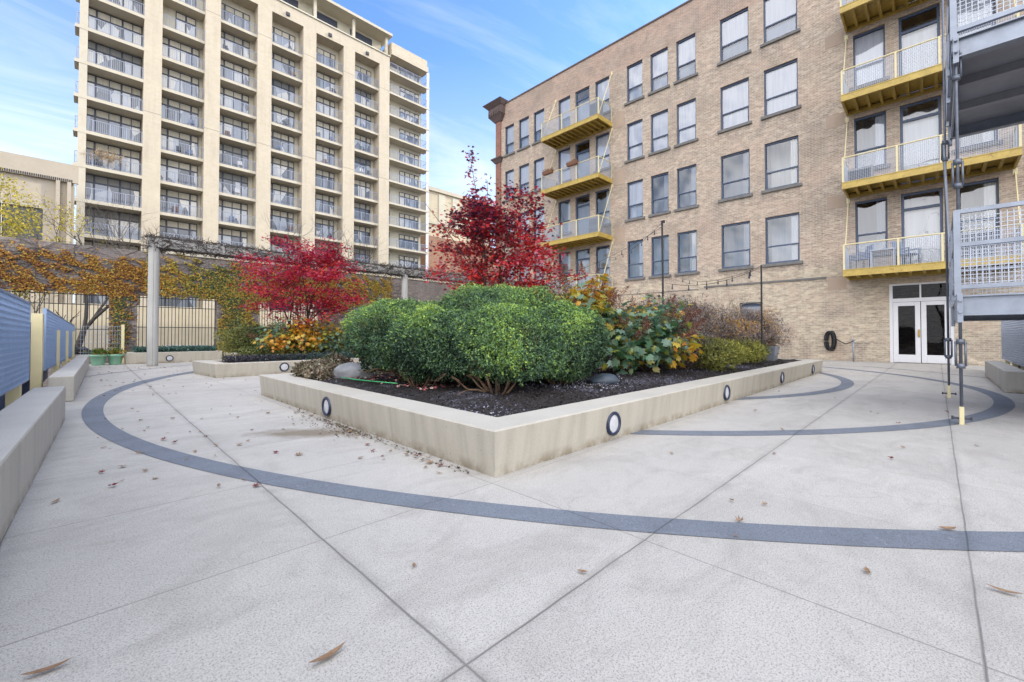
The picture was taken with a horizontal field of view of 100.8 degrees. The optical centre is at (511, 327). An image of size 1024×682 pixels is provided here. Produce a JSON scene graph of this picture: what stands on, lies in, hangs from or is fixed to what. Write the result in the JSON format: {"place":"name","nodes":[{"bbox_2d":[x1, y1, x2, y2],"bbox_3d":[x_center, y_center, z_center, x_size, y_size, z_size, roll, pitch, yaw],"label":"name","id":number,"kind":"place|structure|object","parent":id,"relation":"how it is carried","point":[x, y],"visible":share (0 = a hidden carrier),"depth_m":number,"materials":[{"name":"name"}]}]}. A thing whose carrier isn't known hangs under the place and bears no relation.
{"place":"outdoors","nodes":[
{"label":"outdoors","id":0,"kind":"place"},
{"bbox_2d":[0,151,78,303],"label":"office building","id":1,"kind":"structure","parent":0,"point":[51,180],"depth_m":29.55,"materials":[{"name":"beige concrete"}]},
{"bbox_2d":[0,203,42,239],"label":"window","id":2,"kind":"structure","parent":1,"relation":"in","point":[24,209],"depth_m":29.12,"materials":[{"name":"glass"}]},
{"bbox_2d":[31,303,360,353],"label":"garage wall","id":3,"kind":"structure","parent":0,"point":[203,333],"depth_m":28.02,"materials":[{"name":"beige concrete"}]},
{"bbox_2d":[72,0,429,314],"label":"apartment tower","id":4,"kind":"structure","parent":0,"point":[155,76],"depth_m":44.54,"materials":[{"name":"white paint"}]},
{"bbox_2d":[84,207,138,239],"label":"window","id":5,"kind":"structure","parent":4,"relation":"in","point":[136,233],"depth_m":37.54,"materials":[{"name":"grey glass"}]},
{"bbox_2d":[85,173,139,207],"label":"window","id":6,"kind":"structure","parent":4,"relation":"in","point":[91,181],"depth_m":37.56,"materials":[{"name":"grey glass"}]},
{"bbox_2d":[86,140,139,174],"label":"window","id":7,"kind":"structure","parent":4,"relation":"in","point":[130,155],"depth_m":37.73,"materials":[{"name":"grey glass"}]},
{"bbox_2d":[86,107,140,142],"bbox_3d":[-35.446,-17.778,37.662,3.600,2.550,0.098,1,-1,-45],"label":"window","id":8,"kind":"structure","parent":4,"relation":"in","point":[92,113],"depth_m":37.66,"materials":[{"name":"glass"}]},
{"bbox_2d":[87,73,140,110],"bbox_3d":[-35.444,-20.678,37.710,3.600,2.550,0.098,1,-1,-45],"label":"window","id":9,"kind":"structure","parent":4,"relation":"in","point":[94,80],"depth_m":37.68,"materials":[{"name":"glass"}]},
{"bbox_2d":[88,40,141,77],"bbox_3d":[-35.442,-23.578,37.758,3.600,2.550,0.098,1,-1,-45],"label":"window","id":10,"kind":"structure","parent":4,"relation":"in","point":[93,46],"depth_m":37.76,"materials":[{"name":"glass"}]},
{"bbox_2d":[88,7,141,46],"bbox_3d":[-35.440,-26.477,37.807,3.600,2.550,0.098,1,-1,-45],"label":"window","id":11,"kind":"structure","parent":4,"relation":"in","point":[99,25],"depth_m":37.77,"materials":[{"name":"glass"}]},
{"bbox_2d":[160,219,196,241],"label":"window","id":12,"kind":"structure","parent":4,"relation":"in","point":[174,227],"depth_m":40.81,"materials":[{"name":"grey glass"}]},
{"bbox_2d":[160,188,196,216],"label":"window","id":13,"kind":"structure","parent":4,"relation":"in","point":[166,195],"depth_m":40.80,"materials":[{"name":"grey glass"}]},
{"bbox_2d":[161,158,197,186],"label":"window","id":14,"kind":"structure","parent":4,"relation":"in","point":[166,164],"depth_m":40.91,"materials":[{"name":"grey glass"}]},
{"bbox_2d":[161,127,197,157],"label":"window","id":15,"kind":"structure","parent":4,"relation":"in","point":[169,134],"depth_m":40.89,"materials":[{"name":"grey glass"}]},
{"bbox_2d":[161,97,198,127],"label":"window","id":16,"kind":"structure","parent":4,"relation":"in","point":[171,104],"depth_m":40.92,"materials":[{"name":"glass"}]},
{"bbox_2d":[162,66,198,97],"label":"window","id":17,"kind":"structure","parent":4,"relation":"in","point":[166,72],"depth_m":41.01,"materials":[{"name":"glass"}]},
{"bbox_2d":[162,36,198,67],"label":"window","id":18,"kind":"structure","parent":4,"relation":"in","point":[166,41],"depth_m":41.03,"materials":[{"name":"glass"}]},
{"bbox_2d":[218,227,246,247],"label":"window","id":19,"kind":"structure","parent":4,"relation":"in","point":[225,234],"depth_m":43.93,"materials":[{"name":"grey glass"}]},
{"bbox_2d":[219,199,247,224],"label":"window","id":20,"kind":"structure","parent":4,"relation":"in","point":[226,206],"depth_m":44.05,"materials":[{"name":"grey glass"}]},
{"bbox_2d":[219,171,247,196],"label":"window","id":21,"kind":"structure","parent":4,"relation":"in","point":[224,177],"depth_m":43.95,"materials":[{"name":"grey glass"}]},
{"bbox_2d":[219,143,247,169],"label":"window","id":22,"kind":"structure","parent":4,"relation":"in","point":[223,148],"depth_m":43.98,"materials":[{"name":"grey glass"}]},
{"bbox_2d":[220,115,248,141],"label":"window","id":23,"kind":"structure","parent":4,"relation":"in","point":[224,120],"depth_m":44.20,"materials":[{"name":"glass"}]},
{"bbox_2d":[220,86,248,113],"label":"window","id":24,"kind":"structure","parent":4,"relation":"in","point":[225,92],"depth_m":44.20,"materials":[{"name":"glass"}]},
{"bbox_2d":[220,58,248,85],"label":"window","id":25,"kind":"structure","parent":4,"relation":"in","point":[223,63],"depth_m":44.25,"materials":[{"name":"glass"}]},
{"bbox_2d":[221,30,249,58],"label":"window","id":26,"kind":"structure","parent":4,"relation":"in","point":[224,35],"depth_m":44.33,"materials":[{"name":"glass"}]},
{"bbox_2d":[221,2,249,30],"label":"window","id":27,"kind":"structure","parent":4,"relation":"in","point":[224,7],"depth_m":44.35,"materials":[{"name":"glass"}]},
{"bbox_2d":[270,209,293,232],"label":"window","id":28,"kind":"structure","parent":4,"relation":"in","point":[277,215],"depth_m":47.21,"materials":[{"name":"grey glass"}]},
{"bbox_2d":[270,183,293,206],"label":"window","id":29,"kind":"structure","parent":4,"relation":"in","point":[275,188],"depth_m":47.30,"materials":[{"name":"grey glass"}]},
{"bbox_2d":[271,156,293,180],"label":"window","id":30,"kind":"structure","parent":4,"relation":"in","point":[276,162],"depth_m":47.39,"materials":[{"name":"grey glass"}]},
{"bbox_2d":[0,0,687,302],"label":"sky","id":31,"kind":"structure","parent":0,"point":[476,53],"materials":[{"name":"blue"}]},
{"bbox_2d":[420,186,491,245],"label":"building","id":32,"kind":"structure","parent":0,"point":[439,199],"depth_m":70.21,"materials":[{"name":"beige concrete"}]},
{"bbox_2d":[420,235,494,284],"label":"building","id":33,"kind":"structure","parent":0,"point":[432,257],"depth_m":66.32,"materials":[{"name":"beige concrete"}]},
{"bbox_2d":[0,360,1023,681],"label":"pavement","id":34,"kind":"structure","parent":0,"point":[174,572],"depth_m":2.11,"materials":[{"name":"concrete"}]},
{"bbox_2d":[0,288,30,406],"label":"grating fence","id":35,"kind":"object","parent":34,"relation":"on","point":[15,315],"visible":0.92,"depth_m":5.00,"materials":[{"name":"blue metal"}]},
{"bbox_2d":[0,386,65,541],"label":"concrete bench","id":36,"kind":"object","parent":34,"relation":"on","point":[32,421],"visible":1,"depth_m":3.10,"materials":[{"name":"grey concrete"}]},
{"bbox_2d":[30,308,74,389],"bbox_3d":[-11.483,0.521,10.792,0.157,1.699,9.119,1,-1,-43],"label":"grating fence","id":37,"kind":"object","parent":34,"relation":"on","point":[52,344],"visible":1,"depth_m":8.39,"materials":[{"name":"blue metal"}]},
{"bbox_2d":[48,358,86,401],"bbox_3d":[-9.948,1.042,9.596,0.297,0.420,7.546,1,-1,-44],"label":"concrete bench","id":38,"kind":"object","parent":34,"relation":"on","point":[70,375],"visible":0.86,"depth_m":7.36,"materials":[{"name":"grey concrete"}]},
{"bbox_2d":[124,350,221,363],"bbox_3d":[-13.618,1.164,17.100,2.970,0.420,1.326,1,-1,-45],"label":"planter","id":39,"kind":"object","parent":34,"relation":"on","point":[163,357],"visible":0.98,"depth_m":16.59,"materials":[{"name":"concrete"}]},
{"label":"soil","id":40,"kind":"structure","parent":39,"relation":"in","visible":0},
{"bbox_2d":[132,344,216,352],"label":"ground cover","id":41,"kind":"object","parent":40,"relation":"on","point":[162,348],"visible":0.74,"depth_m":16.97,"materials":[{"name":"green plant"}]},
{"bbox_2d":[192,353,370,377],"bbox_3d":[-5.690,1.218,18.203,13.540,0.360,8.154,1,-1,-45],"label":"planter","id":42,"kind":"object","parent":34,"relation":"on","point":[213,368],"visible":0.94,"depth_m":11.33,"materials":[{"name":"concrete"}]},
{"bbox_2d":[218,357,348,362],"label":"soil","id":43,"kind":"structure","parent":42,"relation":"in","point":[271,360],"depth_m":12.34,"materials":[{"name":"black soil"}]},
{"bbox_2d":[221,351,358,362],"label":"ground cover","id":44,"kind":"object","parent":43,"relation":"on","point":[273,357],"visible":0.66,"depth_m":12.02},
{"bbox_2d":[220,233,374,347],"bbox_3d":[-6.885,-0.993,13.643,4.286,4.007,4.033,0,-1,12],"label":"red maple","id":45,"kind":"object","parent":43,"relation":"on","point":[298,271],"visible":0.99,"depth_m":13.36,"materials":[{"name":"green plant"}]},
{"bbox_2d":[245,316,349,356],"bbox_3d":[-6.297,0.319,13.432,3.866,1.435,1.327,1,-1,-45],"label":"hydrangea","id":46,"kind":"object","parent":43,"relation":"on","point":[316,340],"visible":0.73,"depth_m":12.98,"materials":[{"name":"yellow plant"}]},
{"bbox_2d":[146,237,525,366],"bbox_3d":[-5.092,-0.767,22.101,21.240,4.460,0.305,1,-1,-45],"label":"pergola","id":47,"kind":"object","parent":34,"relation":"on","point":[153,306],"visible":0.37,"depth_m":14.72,"materials":[{"name":"concrete"}]},
{"bbox_2d":[139,232,540,288],"bbox_3d":[-5.151,-2.856,22.069,21.551,0.878,0.836,1,-1,-45],"label":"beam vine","id":48,"kind":"object","parent":47,"relation":"attached to","point":[199,243],"visible":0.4,"depth_m":16.78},
{"bbox_2d":[259,358,822,477],"bbox_3d":[2.311,1.085,10.114,13.224,0.370,6.349,1,-1,-45],"label":"planter","id":49,"kind":"object","parent":34,"relation":"on","point":[492,446],"visible":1,"depth_m":4.39,"materials":[{"name":"concrete"}]},
{"bbox_2d":[297,357,800,416],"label":"soil","id":50,"kind":"structure","parent":49,"relation":"in","point":[440,391],"depth_m":5.67,"materials":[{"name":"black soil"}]},
{"bbox_2d":[290,357,338,380],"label":"bronze plant","id":51,"kind":"object","parent":50,"relation":"on","point":[311,368],"visible":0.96,"depth_m":7.20,"materials":[{"name":"brown plant"}]},
{"bbox_2d":[333,362,374,378],"bbox_3d":[-2.697,0.814,7.256,0.730,0.446,0.485,0,-1,-5],"label":"boulder","id":52,"kind":"object","parent":50,"relation":"on","point":[349,370],"visible":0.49,"depth_m":7.07,"materials":[{"name":"grey stone"}]},
{"bbox_2d":[337,296,439,385],"bbox_3d":[-1.687,0.297,6.686,1.822,1.633,1.958,1,-1,-45],"label":"clipped yew","id":53,"kind":"object","parent":50,"relation":"on","point":[372,346],"visible":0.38,"depth_m":6.25,"materials":[{"name":"green plant"}]},
{"bbox_2d":[366,302,475,386],"bbox_3d":[-1.177,0.263,6.095,1.340,1.237,1.698,1,-1,-45],"label":"clipped yew","id":54,"kind":"object","parent":50,"relation":"on","point":[408,351],"visible":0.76,"depth_m":5.58,"materials":[{"name":"green plant"}]},
{"bbox_2d":[426,302,575,400],"bbox_3d":[-0.241,0.314,5.511,2.166,1.384,1.717,1,-1,-45],"label":"clipped yew","id":55,"kind":"object","parent":50,"relation":"on","point":[509,367],"visible":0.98,"depth_m":5.14,"materials":[{"name":"green plant"}]},
{"bbox_2d":[434,282,570,382],"bbox_3d":[-0.262,0.042,6.838,2.524,1.704,2.565,1,-1,-45],"label":"clipped yew","id":56,"kind":"object","parent":50,"relation":"on","point":[465,299],"visible":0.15,"depth_m":6.20,"materials":[{"name":"green plant"}]},
{"bbox_2d":[423,146,588,304],"bbox_3d":[0.061,-1.486,9.593,4.288,4.859,3.499,1,-1,-45],"label":"red maple","id":57,"kind":"object","parent":50,"relation":"on","point":[483,214],"visible":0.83,"depth_m":8.84,"materials":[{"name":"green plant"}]},
{"bbox_2d":[522,297,615,384],"bbox_3d":[0.726,0.208,6.346,1.565,1.356,1.529,1,-1,-45],"label":"clipped yew","id":58,"kind":"object","parent":50,"relation":"on","point":[586,327],"visible":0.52,"depth_m":5.91,"materials":[{"name":"green plant"}]},
{"bbox_2d":[547,260,635,347],"bbox_3d":[1.348,-0.266,7.628,1.657,1.892,1.534,1,-1,-45],"label":"hydrangea","id":59,"kind":"object","parent":50,"relation":"on","point":[598,300],"visible":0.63,"depth_m":7.42,"materials":[{"name":"yellow plant"}]},
{"bbox_2d":[597,295,703,374],"bbox_3d":[2.406,0.137,8.111,2.897,1.544,2.293,1,-1,-45],"label":"hydrangea","id":60,"kind":"object","parent":50,"relation":"on","point":[645,342],"visible":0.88,"depth_m":7.53,"materials":[{"name":"green plant"}]},
{"bbox_2d":[614,294,706,363],"bbox_3d":[3.014,0.045,9.199,2.735,1.602,2.058,1,-1,-45],"label":"hydrangea","id":61,"kind":"object","parent":50,"relation":"on","point":[668,304],"visible":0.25,"depth_m":8.98,"materials":[{"name":"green plant"}]},
{"bbox_2d":[614,289,726,349],"bbox_3d":[4.134,-0.005,11.109,2.685,1.983,4.066,-1,-1,32],"label":"dry shrub","id":62,"kind":"object","parent":50,"relation":"on","point":[697,317],"visible":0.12,"depth_m":10.58,"materials":[{"name":"brown plant"}]},
{"bbox_2d":[660,319,714,370],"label":"dry shrub","id":63,"kind":"object","parent":50,"relation":"on","point":[687,362],"visible":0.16,"depth_m":8.52,"materials":[{"name":"plant"}]},
{"bbox_2d":[671,301,743,356],"bbox_3d":[5.215,0.115,11.972,2.958,1.760,2.276,1,-1,-45],"label":"dry shrub","id":64,"kind":"object","parent":50,"relation":"on","point":[724,333],"visible":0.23,"depth_m":11.48,"materials":[{"name":"brown plant"}]},
{"bbox_2d":[681,334,754,371],"bbox_3d":[4.203,0.537,8.958,1.896,0.846,1.449,1,-1,-45],"label":"spirea","id":65,"kind":"object","parent":50,"relation":"on","point":[716,360],"visible":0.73,"depth_m":8.54,"materials":[{"name":"yellow plant"}]},
{"bbox_2d":[719,336,772,363],"bbox_3d":[6.126,0.602,11.063,2.405,0.794,1.320,1,-1,-45],"label":"spirea","id":66,"kind":"object","parent":50,"relation":"on","point":[759,349],"visible":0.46,"depth_m":10.70,"materials":[{"name":"yellow plant"}]},
{"bbox_2d":[714,302,800,359],"bbox_3d":[7.111,0.088,12.773,3.742,1.843,2.267,1,-1,-45],"label":"dry shrub","id":67,"kind":"object","parent":50,"relation":"on","point":[752,331],"visible":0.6,"depth_m":12.16,"materials":[{"name":"brown plant"}]},
{"bbox_2d":[81,371,1023,551],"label":"painted band","id":68,"kind":"object","parent":34,"relation":"on","point":[94,417],"visible":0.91,"depth_m":2.53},
{"bbox_2d":[737,372,853,399],"bbox_3d":[6.614,1.259,9.485,7.969,0.001,1.549,1,-1,-45],"label":"painted band","id":69,"kind":"object","parent":34,"relation":"on","point":[846,383],"visible":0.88,"depth_m":8.22,"materials":[{"name":"grey paint"}]},
{"bbox_2d":[631,367,1014,434],"bbox_3d":[7.001,1.248,8.807,14.413,0.001,4.388,1,-1,-45],"label":"painted band","id":70,"kind":"object","parent":34,"relation":"on","point":[1002,405],"visible":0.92,"depth_m":5.02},
{"bbox_2d":[941,0,1023,424],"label":"steel walkway","id":71,"kind":"structure","parent":34,"relation":"on","point":[983,71],"depth_m":5.36,"materials":[{"name":"metal"}]},
{"bbox_2d":[985,361,1023,393],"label":"concrete bench","id":72,"kind":"object","parent":34,"relation":"on","point":[1005,377],"visible":1,"depth_m":8.25,"materials":[{"name":"grey concrete"}]},
{"bbox_2d":[482,0,1023,365],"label":"brick building","id":73,"kind":"structure","parent":0,"point":[725,139],"depth_m":20.12,"materials":[{"name":"brown brick"}]},
{"bbox_2d":[557,196,588,236],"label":"window","id":74,"kind":"structure","parent":73,"relation":"in","point":[564,207],"depth_m":29.34,"materials":[{"name":"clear glass"}]},
{"bbox_2d":[576,248,601,289],"bbox_3d":[5.018,-3.554,28.175,0.910,3.190,1.750,1,-1,-45],"label":"balcony door","id":75,"kind":"structure","parent":73,"relation":"in","point":[585,261],"depth_m":28.04,"materials":[{"name":"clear glass"}]},
{"bbox_2d":[576,194,601,235],"bbox_3d":[5.021,-7.103,28.234,0.910,3.190,1.750,1,-1,-45],"label":"balcony door","id":76,"kind":"structure","parent":73,"relation":"in","point":[582,211],"depth_m":28.14,"materials":[{"name":"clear glass"}]},
{"bbox_2d":[624,179,644,222],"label":"window","id":77,"kind":"structure","parent":73,"relation":"in","point":[635,189],"depth_m":25.35,"materials":[{"name":"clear glass"}]},
{"bbox_2d":[624,119,644,163],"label":"window","id":78,"kind":"structure","parent":73,"relation":"in","point":[635,130],"depth_m":25.38,"materials":[{"name":"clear glass"}]},
{"bbox_2d":[624,60,644,105],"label":"window","id":79,"kind":"structure","parent":73,"relation":"in","point":[634,72],"depth_m":25.48,"materials":[{"name":"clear glass"}]},
{"bbox_2d":[625,237,663,280],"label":"window","id":80,"kind":"structure","parent":73,"relation":"in","point":[635,259],"depth_m":25.19,"materials":[{"name":"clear glass"}]},
{"bbox_2d":[648,47,669,95],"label":"window","id":81,"kind":"structure","parent":73,"relation":"in","point":[659,60],"depth_m":24.36,"materials":[{"name":"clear glass"}]},
{"bbox_2d":[648,109,670,155],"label":"window","id":82,"kind":"structure","parent":73,"relation":"in","point":[659,121],"depth_m":24.31,"materials":[{"name":"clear glass"}]},
{"bbox_2d":[648,233,689,278],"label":"window","id":83,"kind":"structure","parent":73,"relation":"in","point":[684,239],"depth_m":24.00,"materials":[{"name":"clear glass"}]},
{"bbox_2d":[648,169,689,217],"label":"window","id":84,"kind":"structure","parent":73,"relation":"in","point":[660,195],"depth_m":24.18,"materials":[{"name":"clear glass"}]},
{"bbox_2d":[673,34,697,84],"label":"window","id":85,"kind":"structure","parent":73,"relation":"in","point":[686,52],"depth_m":23.28,"materials":[{"name":"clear glass"}]},
{"bbox_2d":[674,230,698,275],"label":"window","id":86,"kind":"structure","parent":73,"relation":"in","point":[693,234],"depth_m":22.94,"materials":[{"name":"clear glass"}]},
{"bbox_2d":[674,164,698,211],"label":"window","id":87,"kind":"structure","parent":73,"relation":"in","point":[692,169],"depth_m":23.02,"materials":[{"name":"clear glass"}]},
{"bbox_2d":[674,98,698,147],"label":"window","id":88,"kind":"structure","parent":73,"relation":"in","point":[686,112],"depth_m":23.21,"materials":[{"name":"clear glass"}]},
{"bbox_2d":[717,78,751,133],"bbox_3d":[11.246,-11.188,21.366,0.315,2.380,1.600,1,-1,-45],"label":"window","id":89,"kind":"structure","parent":73,"relation":"in","point":[734,97],"depth_m":21.46,"materials":[{"name":"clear glass"}]},
{"bbox_2d":[717,8,751,66],"bbox_3d":[11.267,-14.717,21.442,0.365,2.380,1.600,1,-1,-45],"label":"window","id":90,"kind":"structure","parent":73,"relation":"in","point":[734,41],"depth_m":21.53,"materials":[{"name":"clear glass"}]},
{"bbox_2d":[718,146,770,202],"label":"window","id":91,"kind":"structure","parent":73,"relation":"in","point":[735,168],"depth_m":22.29,"materials":[{"name":"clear glass"}]},
{"bbox_2d":[718,219,771,271],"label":"window","id":92,"kind":"structure","parent":73,"relation":"in","point":[735,237],"depth_m":22.25,"materials":[{"name":"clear glass"}]},
{"bbox_2d":[760,0,800,47],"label":"window","id":93,"kind":"structure","parent":73,"relation":"in","point":[780,16],"depth_m":20.15,"materials":[{"name":"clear glass"}]},
{"bbox_2d":[761,59,800,120],"bbox_3d":[12.665,-11.211,19.942,0.315,2.380,1.640,1,-1,-45],"label":"window","id":94,"kind":"structure","parent":73,"relation":"in","point":[780,82],"depth_m":20.03,"materials":[{"name":"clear glass"}]},
{"bbox_2d":[761,136,801,193],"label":"window","id":95,"kind":"structure","parent":73,"relation":"in","point":[784,172],"depth_m":20.79,"materials":[{"name":"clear glass"}]},
{"bbox_2d":[762,212,802,267],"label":"window","id":96,"kind":"structure","parent":73,"relation":"in","point":[785,246],"depth_m":20.75,"materials":[{"name":"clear glass"}]},
{"bbox_2d":[849,25,889,91],"bbox_3d":[14.916,-11.247,17.682,0.315,2.380,1.280,1,-1,-45],"label":"window","id":97,"kind":"structure","parent":73,"relation":"in","point":[869,45],"depth_m":17.77,"materials":[{"name":"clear glass"}]},
{"bbox_2d":[851,196,908,258],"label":"window","id":98,"kind":"structure","parent":73,"relation":"in","point":[870,215],"depth_m":18.48,"materials":[{"name":"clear glass"}]},
{"bbox_2d":[854,108,907,170],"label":"window","id":99,"kind":"structure","parent":73,"relation":"in","point":[869,131],"depth_m":18.52,"materials":[{"name":"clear glass"}]},
{"bbox_2d":[898,3,939,95],"bbox_3d":[16.324,-10.853,16.954,0.910,3.190,1.770,1,-1,-45],"label":"balcony door","id":100,"kind":"structure","parent":73,"relation":"in","point":[929,29],"depth_m":16.75,"materials":[{"name":"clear glass"}]},
{"bbox_2d":[900,96,941,184],"bbox_3d":[16.321,-7.283,16.894,0.910,3.190,1.770,1,-1,-45],"label":"balcony door","id":101,"kind":"structure","parent":73,"relation":"in","point":[924,123],"depth_m":16.76,"materials":[{"name":"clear glass"}]},
{"bbox_2d":[901,188,942,271],"bbox_3d":[16.318,-3.734,16.835,0.910,3.190,1.770,1,-1,-45],"label":"balcony door","id":102,"kind":"structure","parent":73,"relation":"in","point":[923,215],"depth_m":16.67,"materials":[{"name":"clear glass"}]},
{"bbox_2d":[889,281,954,364],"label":"entrance door","id":103,"kind":"structure","parent":73,"relation":"in","point":[917,311],"depth_m":17.75,"materials":[{"name":"white paint"}]},
{"bbox_2d":[935,178,999,238],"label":"window","id":104,"kind":"structure","parent":73,"relation":"in","point":[986,192],"depth_m":16.28,"materials":[{"name":"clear glass"}]},
{"bbox_2d":[934,99,1002,153],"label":"window","id":105,"kind":"structure","parent":73,"relation":"in","point":[935,101],"depth_m":15.58,"materials":[{"name":"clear glass"}]},
{"bbox_2d":[957,0,995,36],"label":"window","id":106,"kind":"structure","parent":73,"relation":"in","point":[967,1],"depth_m":15.68,"materials":[{"name":"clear glass"}]},
{"bbox_3d":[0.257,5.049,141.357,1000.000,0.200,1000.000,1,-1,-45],"label":"ground","id":107,"kind":"structure","parent":0,"visible":0},
{"bbox_2d":[0,167,103,293],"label":"yellow tree","id":108,"kind":"object","parent":107,"relation":"on","point":[13,224],"visible":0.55,"depth_m":17.36,"materials":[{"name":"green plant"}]},
{"bbox_2d":[9,200,171,345],"bbox_3d":[-19.760,-1.645,20.592,5.968,9.210,3.953,1,-1,-30],"label":"bare tree","id":109,"kind":"object","parent":107,"relation":"on","point":[100,312],"visible":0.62,"depth_m":20.09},
{"bbox_2d":[0,236,486,386],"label":"garden wall","id":110,"kind":"structure","parent":107,"relation":"on","point":[426,291],"depth_m":17.17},
{"bbox_2d":[0,234,417,361],"bbox_3d":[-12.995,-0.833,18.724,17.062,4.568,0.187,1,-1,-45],"label":"climbing ivy","id":111,"kind":"object","parent":110,"relation":"attached to","point":[32,259],"visible":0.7,"depth_m":16.91,"materials":[{"name":"orange plant"}]},
{"bbox_2d":[1001,320,1023,369],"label":"grating fence","id":112,"kind":"object","parent":107,"relation":"on","point":[1012,339],"visible":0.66,"depth_m":10.38,"materials":[{"name":"grey metal"}]},
{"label":"soil","id":113,"kind":"structure","parent":0,"visible":0},
{"bbox_2d":[211,321,311,358],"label":"juniper","id":114,"kind":"object","parent":113,"relation":"on","point":[240,336],"visible":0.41,"depth_m":13.87,"materials":[{"name":"green plant"}]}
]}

